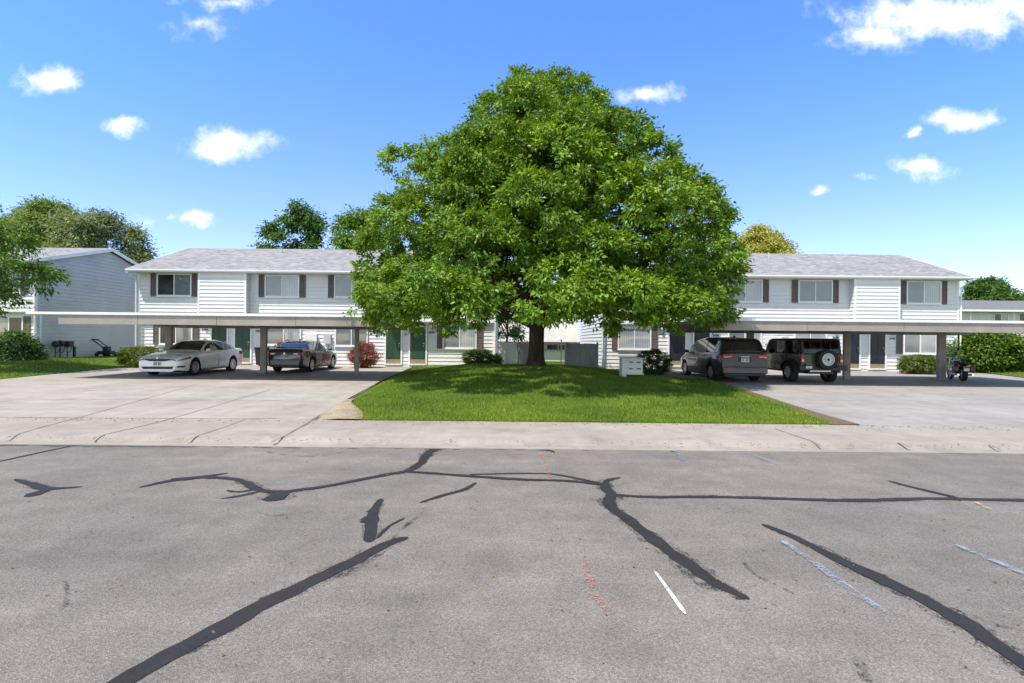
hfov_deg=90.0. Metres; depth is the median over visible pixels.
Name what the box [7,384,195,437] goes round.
slab joint
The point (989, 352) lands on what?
shrub
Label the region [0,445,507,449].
kerb stain
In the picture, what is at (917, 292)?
window
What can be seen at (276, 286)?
window
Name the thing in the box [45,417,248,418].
slab joint
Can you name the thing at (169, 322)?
carport
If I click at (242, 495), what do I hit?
road tar seam
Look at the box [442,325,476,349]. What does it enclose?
window
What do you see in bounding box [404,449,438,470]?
road tar seam
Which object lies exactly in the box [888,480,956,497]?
road tar seam
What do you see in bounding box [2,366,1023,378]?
ground
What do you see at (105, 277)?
apartment building
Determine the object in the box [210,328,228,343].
door
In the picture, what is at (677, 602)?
road paint marking
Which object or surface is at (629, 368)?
door
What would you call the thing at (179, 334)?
window
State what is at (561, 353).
chain link gate
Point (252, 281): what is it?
apartment building
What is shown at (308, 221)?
broadleaf tree
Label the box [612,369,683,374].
dirt bed
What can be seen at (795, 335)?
window
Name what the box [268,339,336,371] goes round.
parked car
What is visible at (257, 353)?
wheeled bin
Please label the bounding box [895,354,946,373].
clipped hedge
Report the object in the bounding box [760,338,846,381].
parked suv
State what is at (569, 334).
house
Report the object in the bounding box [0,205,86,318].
broadleaf tree
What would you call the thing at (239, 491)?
road tar seam
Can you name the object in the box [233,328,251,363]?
door
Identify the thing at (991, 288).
broadleaf tree
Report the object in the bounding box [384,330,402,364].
door
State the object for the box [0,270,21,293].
window
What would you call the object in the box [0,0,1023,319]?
sky
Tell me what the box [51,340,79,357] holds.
gas meter set
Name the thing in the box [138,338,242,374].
parked car
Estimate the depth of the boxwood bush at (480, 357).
26.39 m
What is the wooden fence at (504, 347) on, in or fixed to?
on the lawn at (451, 365)
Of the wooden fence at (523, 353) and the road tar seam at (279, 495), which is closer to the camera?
the road tar seam at (279, 495)
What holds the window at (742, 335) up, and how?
in the apartment building at (840, 286)
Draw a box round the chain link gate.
[544,339,565,364]
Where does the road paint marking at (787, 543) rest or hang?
on the road
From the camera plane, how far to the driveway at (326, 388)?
14.75 m
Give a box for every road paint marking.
[582,559,610,609]
[655,572,685,613]
[781,540,885,611]
[957,544,1022,573]
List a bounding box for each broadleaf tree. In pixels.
[0,193,108,247]
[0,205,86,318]
[27,205,163,263]
[249,198,329,248]
[324,204,389,249]
[498,303,528,360]
[727,220,804,253]
[962,275,1023,300]
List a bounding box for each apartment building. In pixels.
[0,247,138,357]
[125,248,498,366]
[580,252,973,371]
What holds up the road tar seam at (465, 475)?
on the road tar splash
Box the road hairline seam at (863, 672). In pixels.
[854,659,870,680]
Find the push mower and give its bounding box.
[91,339,117,356]
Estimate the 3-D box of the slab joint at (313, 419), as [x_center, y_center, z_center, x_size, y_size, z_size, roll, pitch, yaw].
[-4.221,1.524,12.840,0.070,0.060,9.887,1,0,-6]
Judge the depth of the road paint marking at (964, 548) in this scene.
3.92 m
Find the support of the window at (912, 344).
in the apartment building at (840, 286)
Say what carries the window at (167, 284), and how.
in the apartment building at (252, 281)
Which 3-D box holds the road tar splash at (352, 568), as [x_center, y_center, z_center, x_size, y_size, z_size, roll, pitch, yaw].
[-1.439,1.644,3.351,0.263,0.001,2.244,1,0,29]
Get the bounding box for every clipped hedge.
[115,345,164,366]
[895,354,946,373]
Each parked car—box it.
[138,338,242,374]
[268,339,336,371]
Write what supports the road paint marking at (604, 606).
on the road
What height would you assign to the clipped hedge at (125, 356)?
1.164 m
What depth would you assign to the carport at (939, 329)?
18.35 m
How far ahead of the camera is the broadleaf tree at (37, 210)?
53.75 m
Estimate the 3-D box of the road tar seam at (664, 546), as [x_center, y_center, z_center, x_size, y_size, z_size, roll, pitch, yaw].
[1.198,1.666,4.790,0.487,0.001,2.988,1,0,-4]
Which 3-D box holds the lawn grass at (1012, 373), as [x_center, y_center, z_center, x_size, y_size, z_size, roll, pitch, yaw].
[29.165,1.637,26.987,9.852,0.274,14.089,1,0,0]
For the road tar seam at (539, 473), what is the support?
on the road tar splash
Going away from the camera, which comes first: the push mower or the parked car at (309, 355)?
the parked car at (309, 355)
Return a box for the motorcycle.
[946,353,975,380]
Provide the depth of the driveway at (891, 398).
15.53 m
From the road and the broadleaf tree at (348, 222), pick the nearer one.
the road
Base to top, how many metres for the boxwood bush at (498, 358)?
0.881 m
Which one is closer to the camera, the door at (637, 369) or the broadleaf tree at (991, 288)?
the door at (637, 369)
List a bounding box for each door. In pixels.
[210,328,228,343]
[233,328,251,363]
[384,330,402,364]
[408,325,426,364]
[627,360,633,365]
[627,366,633,371]
[635,360,641,365]
[635,367,641,371]
[667,333,686,366]
[692,333,710,344]
[842,334,860,369]
[868,334,886,369]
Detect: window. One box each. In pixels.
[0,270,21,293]
[0,316,23,335]
[155,273,191,296]
[158,328,192,344]
[264,275,299,297]
[267,329,301,345]
[333,275,366,298]
[334,329,367,346]
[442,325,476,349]
[546,344,564,350]
[617,326,650,349]
[727,279,762,302]
[728,333,761,343]
[794,334,826,337]
[798,280,833,303]
[902,335,935,354]
[905,281,941,304]
[993,313,1008,320]
[1018,313,1023,320]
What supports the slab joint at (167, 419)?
on the sidewalk
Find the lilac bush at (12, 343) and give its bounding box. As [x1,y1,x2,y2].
[0,328,52,360]
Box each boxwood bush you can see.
[461,348,497,363]
[493,352,504,363]
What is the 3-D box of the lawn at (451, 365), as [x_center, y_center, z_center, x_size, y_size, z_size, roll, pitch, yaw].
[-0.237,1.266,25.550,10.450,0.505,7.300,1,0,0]
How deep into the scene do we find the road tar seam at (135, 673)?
3.01 m
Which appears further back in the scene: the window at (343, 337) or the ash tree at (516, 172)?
the window at (343, 337)
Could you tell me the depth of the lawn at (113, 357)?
23.42 m
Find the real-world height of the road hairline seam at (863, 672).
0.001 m
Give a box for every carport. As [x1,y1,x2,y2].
[25,311,403,374]
[664,318,1023,379]
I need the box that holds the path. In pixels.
[646,375,706,378]
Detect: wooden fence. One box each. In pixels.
[497,341,516,364]
[517,342,528,363]
[566,342,597,367]
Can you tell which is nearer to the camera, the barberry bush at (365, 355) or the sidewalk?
the sidewalk
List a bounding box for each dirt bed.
[315,398,362,419]
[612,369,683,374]
[724,384,856,423]
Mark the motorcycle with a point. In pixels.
(960, 369)
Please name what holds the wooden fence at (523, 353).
on the lawn at (451, 365)
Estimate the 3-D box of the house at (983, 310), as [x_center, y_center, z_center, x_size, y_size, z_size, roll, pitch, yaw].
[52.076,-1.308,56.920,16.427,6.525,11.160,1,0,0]
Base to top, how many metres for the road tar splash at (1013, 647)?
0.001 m
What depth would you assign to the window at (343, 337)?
28.54 m
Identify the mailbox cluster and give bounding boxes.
[619,357,643,376]
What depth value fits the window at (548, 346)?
41.94 m
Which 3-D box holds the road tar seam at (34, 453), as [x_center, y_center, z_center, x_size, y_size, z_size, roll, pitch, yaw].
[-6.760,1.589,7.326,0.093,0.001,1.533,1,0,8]
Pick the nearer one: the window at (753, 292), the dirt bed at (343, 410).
the dirt bed at (343, 410)
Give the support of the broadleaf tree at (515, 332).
on the back lawn
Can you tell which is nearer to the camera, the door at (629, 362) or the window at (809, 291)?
the door at (629, 362)
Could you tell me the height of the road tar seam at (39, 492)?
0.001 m
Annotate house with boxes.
[499,314,580,360]
[959,300,1023,343]
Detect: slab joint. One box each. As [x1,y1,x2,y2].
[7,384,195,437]
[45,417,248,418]
[93,390,267,439]
[271,384,375,441]
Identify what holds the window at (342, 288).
in the apartment building at (252, 281)
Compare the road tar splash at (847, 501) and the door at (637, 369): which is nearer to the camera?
the road tar splash at (847, 501)
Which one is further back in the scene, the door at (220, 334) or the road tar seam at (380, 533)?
the door at (220, 334)
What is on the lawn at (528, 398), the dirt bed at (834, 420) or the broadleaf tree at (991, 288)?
the dirt bed at (834, 420)
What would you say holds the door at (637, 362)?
in the mailbox cluster
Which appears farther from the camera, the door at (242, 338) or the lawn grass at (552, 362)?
the lawn grass at (552, 362)
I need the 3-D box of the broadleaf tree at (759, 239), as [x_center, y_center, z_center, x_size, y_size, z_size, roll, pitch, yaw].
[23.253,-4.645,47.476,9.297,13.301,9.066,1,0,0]
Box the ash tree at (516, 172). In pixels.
[342,61,755,366]
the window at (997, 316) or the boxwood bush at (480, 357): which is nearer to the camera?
the boxwood bush at (480, 357)
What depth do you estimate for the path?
22.26 m
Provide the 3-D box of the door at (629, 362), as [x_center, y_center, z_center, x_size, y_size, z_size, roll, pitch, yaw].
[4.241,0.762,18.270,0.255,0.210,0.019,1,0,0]
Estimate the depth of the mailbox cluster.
18.27 m
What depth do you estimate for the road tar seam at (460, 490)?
5.59 m
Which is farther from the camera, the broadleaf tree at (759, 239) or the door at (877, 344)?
the broadleaf tree at (759, 239)
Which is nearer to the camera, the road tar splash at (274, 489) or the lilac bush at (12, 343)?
the road tar splash at (274, 489)
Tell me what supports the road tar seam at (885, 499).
on the road tar splash at (847, 501)
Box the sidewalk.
[0,417,1023,442]
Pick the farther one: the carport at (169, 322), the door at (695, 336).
the door at (695, 336)
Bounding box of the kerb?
[0,433,1023,454]
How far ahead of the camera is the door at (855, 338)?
28.53 m
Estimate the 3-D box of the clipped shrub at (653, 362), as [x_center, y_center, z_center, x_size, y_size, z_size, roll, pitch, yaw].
[6.611,0.943,23.945,1.871,1.301,1.852,1,0,0]
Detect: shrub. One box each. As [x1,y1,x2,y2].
[637,348,674,374]
[946,333,1023,373]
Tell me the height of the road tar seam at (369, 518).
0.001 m
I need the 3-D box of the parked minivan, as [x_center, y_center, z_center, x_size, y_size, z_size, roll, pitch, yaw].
[9.014,0.669,22.326,2.254,1.840,5.177,1,0,0]
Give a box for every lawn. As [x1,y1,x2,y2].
[0,355,137,378]
[327,365,846,424]
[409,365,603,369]
[984,370,1023,376]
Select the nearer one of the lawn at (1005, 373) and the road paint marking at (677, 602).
the road paint marking at (677, 602)
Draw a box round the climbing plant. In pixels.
[946,342,956,367]
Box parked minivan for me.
[681,335,767,380]
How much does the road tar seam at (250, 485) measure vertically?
0.001 m
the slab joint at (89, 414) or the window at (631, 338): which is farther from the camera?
the window at (631, 338)
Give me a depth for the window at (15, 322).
27.14 m
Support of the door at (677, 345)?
in the apartment building at (840, 286)
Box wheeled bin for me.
[254,347,269,365]
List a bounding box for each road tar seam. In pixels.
[0,445,74,460]
[14,479,81,489]
[24,488,52,495]
[107,537,407,682]
[141,473,225,486]
[171,471,405,492]
[220,491,259,498]
[227,489,251,491]
[262,491,288,500]
[360,514,374,522]
[363,499,383,541]
[377,518,403,537]
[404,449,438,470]
[406,470,601,483]
[420,482,476,502]
[470,473,599,482]
[600,477,749,598]
[611,494,1023,501]
[762,524,1023,668]
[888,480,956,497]
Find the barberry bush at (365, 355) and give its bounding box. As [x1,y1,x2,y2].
[346,340,382,367]
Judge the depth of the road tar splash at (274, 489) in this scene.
5.94 m
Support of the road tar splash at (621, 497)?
on the road
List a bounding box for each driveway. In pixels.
[0,365,412,419]
[671,369,1023,426]
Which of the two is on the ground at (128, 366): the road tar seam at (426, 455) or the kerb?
the kerb
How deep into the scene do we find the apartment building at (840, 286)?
28.41 m
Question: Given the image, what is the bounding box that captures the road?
[0,445,1023,682]
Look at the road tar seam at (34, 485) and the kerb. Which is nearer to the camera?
the road tar seam at (34, 485)
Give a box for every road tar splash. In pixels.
[136,538,407,681]
[196,473,402,492]
[597,479,742,599]
[625,495,1018,502]
[762,525,1023,674]
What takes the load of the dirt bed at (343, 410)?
on the lawn at (528, 398)
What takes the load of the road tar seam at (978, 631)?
on the road tar splash at (1013, 647)
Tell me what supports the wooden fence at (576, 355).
on the lawn at (451, 365)
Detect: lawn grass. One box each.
[517,361,599,365]
[984,369,1023,375]
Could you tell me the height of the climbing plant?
1.703 m
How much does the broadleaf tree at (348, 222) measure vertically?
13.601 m
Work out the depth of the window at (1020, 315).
51.94 m
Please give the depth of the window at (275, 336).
28.54 m
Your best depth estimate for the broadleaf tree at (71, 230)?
48.51 m

